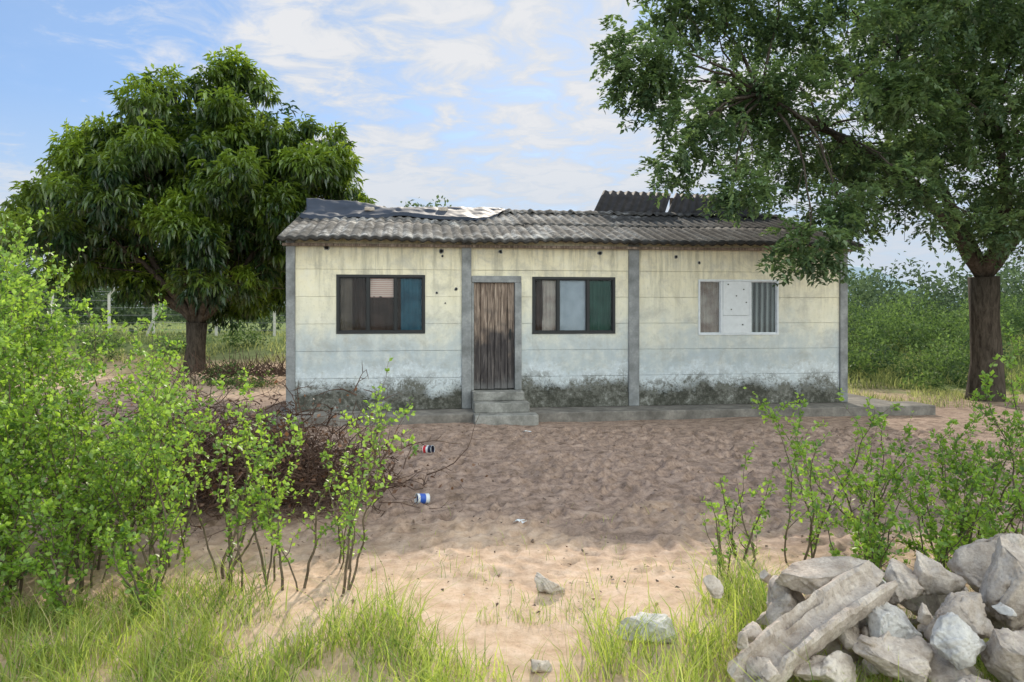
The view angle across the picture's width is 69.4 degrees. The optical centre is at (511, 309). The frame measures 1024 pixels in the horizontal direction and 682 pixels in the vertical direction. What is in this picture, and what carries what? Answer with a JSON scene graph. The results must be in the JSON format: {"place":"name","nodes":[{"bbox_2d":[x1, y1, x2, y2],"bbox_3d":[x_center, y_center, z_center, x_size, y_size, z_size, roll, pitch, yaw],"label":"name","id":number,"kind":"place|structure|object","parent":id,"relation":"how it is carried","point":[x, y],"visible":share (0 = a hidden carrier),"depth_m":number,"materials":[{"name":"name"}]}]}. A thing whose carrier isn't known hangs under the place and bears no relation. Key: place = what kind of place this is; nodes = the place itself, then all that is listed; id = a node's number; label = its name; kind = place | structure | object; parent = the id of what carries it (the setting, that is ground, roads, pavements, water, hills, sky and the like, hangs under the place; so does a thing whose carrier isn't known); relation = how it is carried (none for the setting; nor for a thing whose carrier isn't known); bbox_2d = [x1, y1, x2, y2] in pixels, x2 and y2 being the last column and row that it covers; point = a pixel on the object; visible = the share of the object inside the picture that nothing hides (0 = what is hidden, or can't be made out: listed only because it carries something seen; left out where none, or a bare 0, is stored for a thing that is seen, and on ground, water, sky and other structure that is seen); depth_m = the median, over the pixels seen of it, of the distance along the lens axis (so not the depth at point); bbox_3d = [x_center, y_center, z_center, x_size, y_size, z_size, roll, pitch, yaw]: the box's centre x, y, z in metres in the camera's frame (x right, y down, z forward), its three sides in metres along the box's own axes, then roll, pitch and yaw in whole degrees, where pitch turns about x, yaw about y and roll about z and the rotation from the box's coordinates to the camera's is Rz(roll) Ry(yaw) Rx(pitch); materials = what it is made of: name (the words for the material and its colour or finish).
{"place":"outdoors","nodes":[
{"label":"outdoors","id":0,"kind":"place"},
{"bbox_2d":[480,375,513,388],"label":"floor","id":1,"kind":"structure","parent":0,"point":[507,383],"depth_m":16.09,"materials":[{"name":"grey concrete"}]},
{"bbox_2d":[0,519,1013,681],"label":"foreground grass","id":2,"kind":"structure","parent":0,"point":[72,665],"depth_m":4.04,"materials":[{"name":"green plant"}]},
{"bbox_2d":[0,311,1023,681],"bbox_3d":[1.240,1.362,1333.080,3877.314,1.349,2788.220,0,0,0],"label":"ground","id":3,"kind":"structure","parent":0,"point":[612,471],"depth_m":6.48,"materials":[{"name":"soil"}]},
{"bbox_2d":[0,471,60,627],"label":"thorn shrub","id":4,"kind":"object","parent":3,"relation":"on","point":[7,573],"visible":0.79,"depth_m":4.50,"materials":[{"name":"green plant"}]},
{"bbox_2d":[0,341,60,535],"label":"thorn shrub","id":5,"kind":"object","parent":3,"relation":"on","point":[15,425],"visible":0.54,"depth_m":4.87,"materials":[{"name":"green plant"}]},
{"bbox_2d":[0,477,97,624],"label":"thorn shrub","id":6,"kind":"object","parent":3,"relation":"on","point":[52,585],"visible":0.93,"depth_m":4.53,"materials":[{"name":"green plant"}]},
{"bbox_2d":[0,216,118,500],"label":"thorn shrub","id":7,"kind":"object","parent":3,"relation":"on","point":[18,228],"visible":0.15,"depth_m":6.57,"materials":[{"name":"green plant"}]},
{"bbox_2d":[0,241,127,554],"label":"thorn shrub","id":8,"kind":"object","parent":3,"relation":"on","point":[39,313],"visible":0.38,"depth_m":5.47,"materials":[{"name":"green plant"}]},
{"bbox_2d":[0,205,176,604],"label":"thorn shrub","id":9,"kind":"object","parent":3,"relation":"on","point":[5,337],"visible":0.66,"depth_m":4.85,"materials":[{"name":"green plant"}]},
{"bbox_2d":[0,215,205,559],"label":"thorn shrub","id":10,"kind":"object","parent":3,"relation":"on","point":[38,368],"visible":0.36,"depth_m":5.69,"materials":[{"name":"green plant"}]},
{"bbox_2d":[0,320,206,594],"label":"thorn shrub","id":11,"kind":"object","parent":3,"relation":"on","point":[51,419],"visible":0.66,"depth_m":5.01,"materials":[{"name":"green plant"}]},
{"bbox_2d":[0,285,216,554],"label":"thorn shrub","id":12,"kind":"object","parent":3,"relation":"on","point":[37,352],"visible":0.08,"depth_m":5.51,"materials":[{"name":"green plant"}]},
{"bbox_2d":[17,374,226,594],"bbox_3d":[-2.559,1.178,4.886,1.228,1.547,0.792,0,0,0],"label":"thorn shrub","id":13,"kind":"object","parent":3,"relation":"on","point":[175,518],"visible":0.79,"depth_m":4.89,"materials":[{"name":"green plant"}]},
{"bbox_2d":[47,363,205,569],"bbox_3d":[-2.978,1.192,5.812,1.023,1.538,1.042,0,0,-20],"label":"thorn shrub","id":14,"kind":"object","parent":3,"relation":"on","point":[128,504],"visible":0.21,"depth_m":5.69,"materials":[{"name":"green plant"}]},
{"bbox_2d":[90,511,175,622],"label":"thorn shrub","id":15,"kind":"object","parent":3,"relation":"on","point":[123,566],"visible":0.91,"depth_m":4.57,"materials":[{"name":"green plant"}]},
{"bbox_2d":[6,287,284,335],"bbox_3d":[-13.550,0.165,29.380,12.913,2.232,0.997,0,0,-19],"label":"wire fence","id":16,"kind":"object","parent":3,"relation":"on","point":[154,315],"visible":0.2,"depth_m":29.44,"materials":[{"name":"concrete"}]},
{"bbox_2d":[80,301,219,568],"bbox_3d":[-2.563,0.942,5.615,1.415,2.050,0.997,0,0,33],"label":"thorn shrub","id":17,"kind":"object","parent":3,"relation":"on","point":[169,474],"visible":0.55,"depth_m":5.51,"materials":[{"name":"green plant"}]},
{"bbox_2d":[0,43,378,371],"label":"mango tree","id":18,"kind":"object","parent":3,"relation":"on","point":[217,188],"visible":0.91,"depth_m":19.23,"materials":[{"name":"green plant"}]},
{"bbox_2d":[169,348,285,384],"bbox_3d":[-6.528,1.442,19.001,4.446,1.059,3.832,0,0,-18],"label":"dead brush pile","id":19,"kind":"object","parent":3,"relation":"on","point":[275,371],"visible":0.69,"depth_m":18.73,"materials":[{"name":"brown plant"}]},
{"bbox_2d":[154,367,312,579],"bbox_3d":[-2.012,1.183,5.418,1.104,1.553,0.670,0,0,-30],"label":"thorn shrub","id":20,"kind":"object","parent":3,"relation":"on","point":[244,390],"visible":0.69,"depth_m":5.38,"materials":[{"name":"green plant"}]},
{"bbox_2d":[205,403,280,591],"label":"thorn shrub","id":21,"kind":"object","parent":3,"relation":"on","point":[238,520],"visible":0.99,"depth_m":4.88,"materials":[{"name":"green plant"}]},
{"bbox_2d":[35,355,487,544],"bbox_3d":[-3.067,1.183,7.742,5.504,1.624,3.609,0,0,9],"label":"dead brush pile","id":22,"kind":"object","parent":3,"relation":"on","point":[305,473],"visible":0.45,"depth_m":7.31,"materials":[{"name":"brown wood"}]},
{"bbox_2d":[237,413,301,583],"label":"thorn shrub","id":23,"kind":"object","parent":3,"relation":"on","point":[255,490],"visible":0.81,"depth_m":5.16,"materials":[{"name":"green plant"}]},
{"bbox_2d":[246,418,383,590],"bbox_3d":[-1.326,1.322,5.076,0.978,1.231,0.731,0,0,0],"label":"thorn shrub","id":24,"kind":"object","parent":3,"relation":"on","point":[279,498],"visible":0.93,"depth_m":4.99,"materials":[{"name":"green plant"}]},
{"bbox_2d":[318,440,365,568],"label":"thorn shrub","id":25,"kind":"object","parent":3,"relation":"on","point":[341,537],"visible":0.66,"depth_m":5.54,"materials":[{"name":"green plant"}]},
{"bbox_2d":[323,357,419,593],"bbox_3d":[-0.972,1.147,5.279,0.719,1.569,1.241,0,0,0],"label":"thorn shrub","id":26,"kind":"object","parent":3,"relation":"on","point":[350,517],"visible":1,"depth_m":4.95,"materials":[{"name":"green plant"}]},
{"bbox_2d":[414,493,429,503],"bbox_3d":[-0.880,1.850,7.250,0.126,0.107,0.108,8,2,-27],"label":"discarded tin","id":27,"kind":"object","parent":3,"relation":"on","point":[424,498],"visible":0.94,"depth_m":7.22,"materials":[{"name":"metal"}]},
{"bbox_2d":[422,445,434,452],"bbox_3d":[-1.100,1.840,9.750,0.126,0.118,0.118,-4,-13,20],"label":"discarded tin","id":28,"kind":"object","parent":3,"relation":"on","point":[428,449],"visible":0.92,"depth_m":9.72,"materials":[{"name":"white metal"}]},
{"bbox_2d":[3,424,1006,612],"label":"fallen leaf litter","id":29,"kind":"object","parent":3,"relation":"on","point":[582,550],"visible":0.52,"depth_m":6.50,"materials":[{"name":"brown plant"}]},
{"bbox_2d":[0,490,1019,630],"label":"grass tufts","id":30,"kind":"object","parent":3,"relation":"on","point":[573,609],"visible":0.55,"depth_m":4.72,"materials":[{"name":"green plant"}]},
{"bbox_2d":[0,195,1023,333],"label":"distant trees","id":31,"kind":"object","parent":3,"relation":"on","point":[869,295],"visible":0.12,"depth_m":33.29,"materials":[{"name":"green plant"}]},
{"bbox_2d":[1,286,1023,391],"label":"field bushes","id":32,"kind":"object","parent":3,"relation":"on","point":[867,331],"visible":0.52,"depth_m":23.75,"materials":[{"name":"green plant"}]},
{"bbox_2d":[530,659,551,671],"bbox_3d":[0.156,1.881,3.897,0.120,0.066,0.094,0,0,0],"label":"flat stone","id":33,"kind":"object","parent":3,"relation":"on","point":[545,665],"visible":0.98,"depth_m":3.88,"materials":[{"name":"stone"}]},
{"bbox_2d":[534,572,564,594],"bbox_3d":[0.257,1.856,4.959,0.218,0.175,0.166,0,0,0],"label":"flat stone","id":34,"kind":"object","parent":3,"relation":"on","point":[546,585],"visible":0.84,"depth_m":4.90,"materials":[{"name":"stone"}]},
{"bbox_2d":[234,434,967,596],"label":"soil clods","id":35,"kind":"object","parent":3,"relation":"on","point":[532,541],"visible":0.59,"depth_m":6.31,"materials":[{"name":"brown soil"}]},
{"bbox_2d":[268,393,935,427],"bbox_3d":[1.431,1.891,16.169,11.720,0.318,7.060,0,0,-7],"label":"concrete apron","id":36,"kind":"object","parent":3,"relation":"on","point":[854,405],"visible":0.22,"depth_m":12.86,"materials":[{"name":"grey concrete"}]},
{"bbox_2d":[614,612,677,643],"bbox_3d":[0.769,1.816,4.253,0.370,0.138,0.246,0,0,0],"label":"concrete fragment","id":37,"kind":"object","parent":3,"relation":"on","point":[664,626],"visible":0.77,"depth_m":4.19,"materials":[{"name":"grey concrete"}]},
{"bbox_2d":[700,496,760,581],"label":"thorn shrub","id":38,"kind":"object","parent":3,"relation":"on","point":[715,506],"visible":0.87,"depth_m":5.30,"materials":[{"name":"green plant"}]},
{"bbox_2d":[714,442,781,560],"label":"thorn shrub","id":39,"kind":"object","parent":3,"relation":"on","point":[761,510],"visible":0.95,"depth_m":5.68,"materials":[{"name":"green plant"}]},
{"bbox_2d":[589,0,1023,401],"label":"shade tree","id":40,"kind":"object","parent":3,"relation":"on","point":[944,98],"visible":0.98,"depth_m":13.16,"materials":[{"name":"green plant"}]},
{"bbox_2d":[744,387,903,562],"bbox_3d":[2.288,1.251,5.376,1.095,1.354,0.821,0,0,0],"label":"thorn shrub","id":41,"kind":"object","parent":3,"relation":"on","point":[791,488],"visible":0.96,"depth_m":5.47,"materials":[{"name":"green plant"}]},
{"bbox_2d":[784,398,940,552],"bbox_3d":[2.709,1.305,5.675,1.232,1.247,0.825,0,0,0],"label":"thorn shrub","id":42,"kind":"object","parent":3,"relation":"on","point":[868,460],"visible":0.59,"depth_m":5.66,"materials":[{"name":"green plant"}]},
{"bbox_2d":[703,533,1023,681],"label":"concrete rubble pile","id":43,"kind":"object","parent":3,"relation":"on","point":[849,603],"visible":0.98,"depth_m":3.58,"materials":[{"name":"grey concrete"}]},
{"bbox_2d":[803,485,925,580],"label":"thorn shrub","id":44,"kind":"object","parent":3,"relation":"on","point":[878,558],"visible":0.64,"depth_m":4.87,"materials":[{"name":"green plant"}]},
{"bbox_2d":[827,451,916,564],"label":"thorn shrub","id":45,"kind":"object","parent":3,"relation":"on","point":[881,508],"visible":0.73,"depth_m":5.33,"materials":[{"name":"green plant"}]},
{"bbox_2d":[895,463,1019,571],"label":"thorn shrub","id":46,"kind":"object","parent":3,"relation":"on","point":[940,555],"visible":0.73,"depth_m":5.04,"materials":[{"name":"green plant"}]},
{"bbox_2d":[899,410,1023,567],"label":"thorn shrub","id":47,"kind":"object","parent":3,"relation":"on","point":[953,484],"visible":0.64,"depth_m":5.28,"materials":[{"name":"green plant"}]},
{"bbox_2d":[927,411,1023,542],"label":"thorn shrub","id":48,"kind":"object","parent":3,"relation":"on","point":[957,462],"visible":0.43,"depth_m":5.69,"materials":[{"name":"green plant"}]},
{"bbox_2d":[933,354,1023,533],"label":"thorn shrub","id":49,"kind":"object","parent":3,"relation":"on","point":[986,392],"visible":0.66,"depth_m":5.41,"materials":[{"name":"green plant"}]},
{"bbox_2d":[937,480,1023,549],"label":"thorn shrub","id":50,"kind":"object","parent":3,"relation":"on","point":[990,516],"visible":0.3,"depth_m":4.93,"materials":[{"name":"green plant"}]},
{"bbox_2d":[969,322,1023,520],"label":"thorn shrub","id":51,"kind":"object","parent":3,"relation":"on","point":[1014,424],"visible":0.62,"depth_m":6.00,"materials":[{"name":"green plant"}]},
{"bbox_2d":[0,0,1023,309],"label":"sky","id":52,"kind":"structure","parent":0,"point":[468,103],"materials":[{"name":"blue"}]},
{"bbox_2d":[21,320,1023,387],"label":"field grass","id":53,"kind":"structure","parent":0,"point":[872,378],"depth_m":23.42,"materials":[{"name":"green plant"}]},
{"bbox_2d":[296,269,785,389],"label":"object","id":54,"kind":"object","parent":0,"point":[507,329],"visible":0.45,"depth_m":13.45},
{"bbox_2d":[336,274,424,333],"bbox_3d":[-2.270,-0.100,12.825,1.515,1.020,0.084,0,0,-7],"label":"window frame","id":55,"kind":"object","parent":54,"relation":"attached to","point":[395,330],"visible":1,"depth_m":12.79,"materials":[{"name":"black metal"}]},
{"bbox_2d":[340,278,351,329],"bbox_3d":[-2.872,-0.100,12.794,0.220,0.940,0.033,0,0,-7],"label":"curtain","id":56,"kind":"object","parent":55,"relation":"hanging from","point":[345,303],"visible":1,"depth_m":12.79,"materials":[{"name":"grey fabric"}]},
{"bbox_2d":[352,278,365,329],"bbox_3d":[-2.640,-0.100,12.829,0.250,0.940,0.033,0,0,-7],"label":"curtain","id":57,"kind":"object","parent":55,"relation":"hanging from","point":[358,303],"visible":1,"depth_m":12.83,"materials":[{"name":"grey fabric"}]},
{"bbox_2d":[370,296,392,329],"bbox_3d":[-2.263,0.065,12.877,0.430,0.610,0.034,0,0,-7],"label":"curtain","id":58,"kind":"object","parent":55,"relation":"hanging from","point":[381,312],"visible":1,"depth_m":12.88,"materials":[{"name":"brown fabric"}]},
{"bbox_2d":[370,278,393,296],"bbox_3d":[-2.260,-0.395,12.858,0.430,0.350,0.027,0,0,-7],"label":"window blind","id":59,"kind":"object","parent":55,"relation":"hanging from","point":[382,287],"visible":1,"depth_m":12.86,"materials":[{"name":"fabric"}]},
{"bbox_2d":[398,278,400,329],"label":"curtain","id":60,"kind":"object","parent":55,"relation":"hanging from","point":[399,303],"visible":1,"depth_m":12.93,"materials":[{"name":"grey fabric"}]},
{"bbox_2d":[401,278,421,329],"bbox_3d":[-1.756,-0.100,12.932,0.370,0.940,0.036,0,0,-7],"label":"curtain","id":61,"kind":"object","parent":55,"relation":"hanging from","point":[411,304],"visible":1,"depth_m":12.93,"materials":[{"name":"blue fabric"}]},
{"bbox_2d":[471,276,521,389],"bbox_3d":[-0.277,0.405,13.089,0.887,2.010,0.132,0,0,-7],"label":"door surround","id":62,"kind":"object","parent":54,"relation":"attached to","point":[516,280],"visible":1,"depth_m":13.07,"materials":[{"name":"grey concrete"}]},
{"bbox_2d":[474,283,513,388],"bbox_3d":[-0.319,0.458,13.108,0.713,1.876,0.062,0,0,-7],"label":"plank door","id":63,"kind":"structure","parent":62,"relation":"attached to","point":[493,371],"depth_m":13.09,"materials":[{"name":"brown wood"}]},
{"bbox_2d":[472,390,538,425],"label":"door steps","id":64,"kind":"structure","parent":54,"relation":"attached to","point":[494,407],"depth_m":12.43,"materials":[{"name":"grey concrete"}]},
{"bbox_2d":[323,246,700,303],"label":"hole rims","id":65,"kind":"object","parent":54,"relation":"attached to","point":[500,253],"visible":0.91,"depth_m":12.96,"materials":[{"name":"grey concrete"}]},
{"bbox_2d":[325,246,699,303],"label":"wall holes","id":66,"kind":"structure","parent":54,"relation":"in","point":[441,251],"depth_m":12.96,"materials":[{"name":"black"}]},
{"bbox_2d":[286,239,847,410],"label":"posts","id":67,"kind":"object","parent":54,"relation":"attached to","point":[633,327],"visible":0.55,"depth_m":12.95,"materials":[{"name":"grey concrete"}]},
{"bbox_2d":[295,239,838,408],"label":"wall panels","id":68,"kind":"object","parent":54,"relation":"attached to","point":[800,351],"visible":0.92,"depth_m":13.24,"materials":[{"name":"beige paint"}]},
{"bbox_2d":[295,389,839,410],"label":"plinth","id":69,"kind":"structure","parent":54,"relation":"attached to","point":[572,399],"depth_m":13.28,"materials":[{"name":"grey concrete"}]},
{"bbox_2d":[282,243,852,251],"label":"roof battens","id":70,"kind":"object","parent":54,"relation":"attached to","point":[514,246],"visible":0.36,"depth_m":13.00,"materials":[{"name":"brown wood"}]},
{"bbox_2d":[277,221,863,247],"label":"roof sheets","id":71,"kind":"object","parent":54,"relation":"on","point":[402,232],"visible":0.89,"depth_m":13.41,"materials":[{"name":"grey metal"}]},
{"bbox_2d":[294,209,814,229],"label":"roof sheets","id":72,"kind":"object","parent":71,"relation":"on","point":[593,220],"visible":0.59,"depth_m":15.15,"materials":[{"name":"grey metal"}]},
{"bbox_2d":[300,198,504,220],"bbox_3d":[-2.209,-2.049,15.543,4.200,0.618,2.178,0,0,-7],"label":"tarpaulin","id":73,"kind":"object","parent":72,"relation":"on","point":[319,208],"visible":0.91,"depth_m":15.11,"materials":[{"name":"plastic"}]},
{"bbox_2d":[364,207,447,210],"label":"tarp weights","id":74,"kind":"object","parent":73,"relation":"on","point":[373,208],"visible":0.93,"depth_m":15.10,"materials":[{"name":"concrete"}]},
{"bbox_2d":[305,206,781,218],"bbox_3d":[0.859,-2.137,16.226,10.440,0.170,0.568,0,0,-7],"label":"ridge cap","id":75,"kind":"object","parent":72,"relation":"on","point":[610,213],"visible":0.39,"depth_m":16.25,"materials":[{"name":"grey metal"}]},
{"bbox_2d":[532,277,614,333],"bbox_3d":[1.107,-0.083,13.261,1.514,1.015,0.084,0,0,-7],"label":"window frame","id":76,"kind":"object","parent":54,"relation":"attached to","point":[587,280],"visible":1,"depth_m":13.24,"materials":[{"name":"black metal"}]},
{"bbox_2d":[535,280,542,329],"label":"curtain","id":77,"kind":"object","parent":76,"relation":"hanging from","point":[538,304],"visible":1,"depth_m":13.24,"materials":[{"name":"grey fabric"}]},
{"bbox_2d":[542,280,555,329],"bbox_3d":[0.669,-0.085,13.246,0.260,0.930,0.036,0,0,-7],"label":"curtain","id":78,"kind":"object","parent":76,"relation":"hanging from","point":[549,305],"visible":1,"depth_m":13.25,"materials":[{"name":"beige fabric"}]},
{"bbox_2d":[560,280,584,329],"bbox_3d":[1.087,-0.085,13.290,0.500,0.930,0.026,0,0,-7],"label":"curtain","id":79,"kind":"object","parent":76,"relation":"hanging from","point":[572,304],"visible":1,"depth_m":13.29,"materials":[{"name":"grey fabric"}]},
{"bbox_2d":[590,281,610,329],"bbox_3d":[1.591,-0.085,13.370,0.440,0.930,0.036,0,0,-7],"label":"curtain","id":80,"kind":"object","parent":76,"relation":"hanging from","point":[600,305],"visible":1,"depth_m":13.37,"materials":[{"name":"green fabric"}]},
{"bbox_2d":[698,279,778,334],"bbox_3d":[4.173,-0.050,13.658,1.554,1.020,0.084,0,0,-7],"label":"window frame","id":81,"kind":"object","parent":54,"relation":"attached to","point":[720,332],"visible":0.98,"depth_m":13.62,"materials":[{"name":"grey metal"}]},
{"bbox_2d":[700,282,718,331],"bbox_3d":[3.624,-0.050,13.633,0.400,0.960,0.037,0,0,-7],"label":"curtain","id":82,"kind":"object","parent":81,"relation":"hanging from","point":[709,306],"visible":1,"depth_m":13.64,"materials":[{"name":"brown fabric"}]},
{"bbox_2d":[723,281,748,332],"bbox_3d":[4.125,-0.050,13.620,0.508,0.950,0.018,0,0,-7],"label":"window board","id":83,"kind":"object","parent":81,"relation":"in","point":[738,305],"depth_m":13.61,"materials":[{"name":"grey wood"}]},
{"bbox_2d":[752,282,774,331],"bbox_3d":[4.660,-0.050,13.771,0.510,0.960,0.047,0,0,-7],"label":"sheet","id":84,"kind":"object","parent":81,"relation":"hanging from","point":[763,306],"visible":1,"depth_m":13.77,"materials":[{"name":"grey metal"}]},
{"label":"roof sheets","id":85,"kind":"object","parent":54,"relation":"on","visible":0},
{"bbox_2d":[594,190,758,213],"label":"raised rusty sheets","id":86,"kind":"object","parent":85,"relation":"on","point":[621,201],"visible":0.52,"depth_m":17.13,"materials":[{"name":"metal"}]},
{"bbox_2d":[848,265,961,307],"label":"distant hills","id":87,"kind":"structure","parent":0,"point":[857,268],"depth_m":937.43,"materials":[{"name":"green plant"}]},
{"bbox_2d":[848,376,1023,407],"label":"verge grass","id":88,"kind":"structure","parent":0,"point":[943,394],"depth_m":16.27,"materials":[{"name":"green plant"}]}
]}

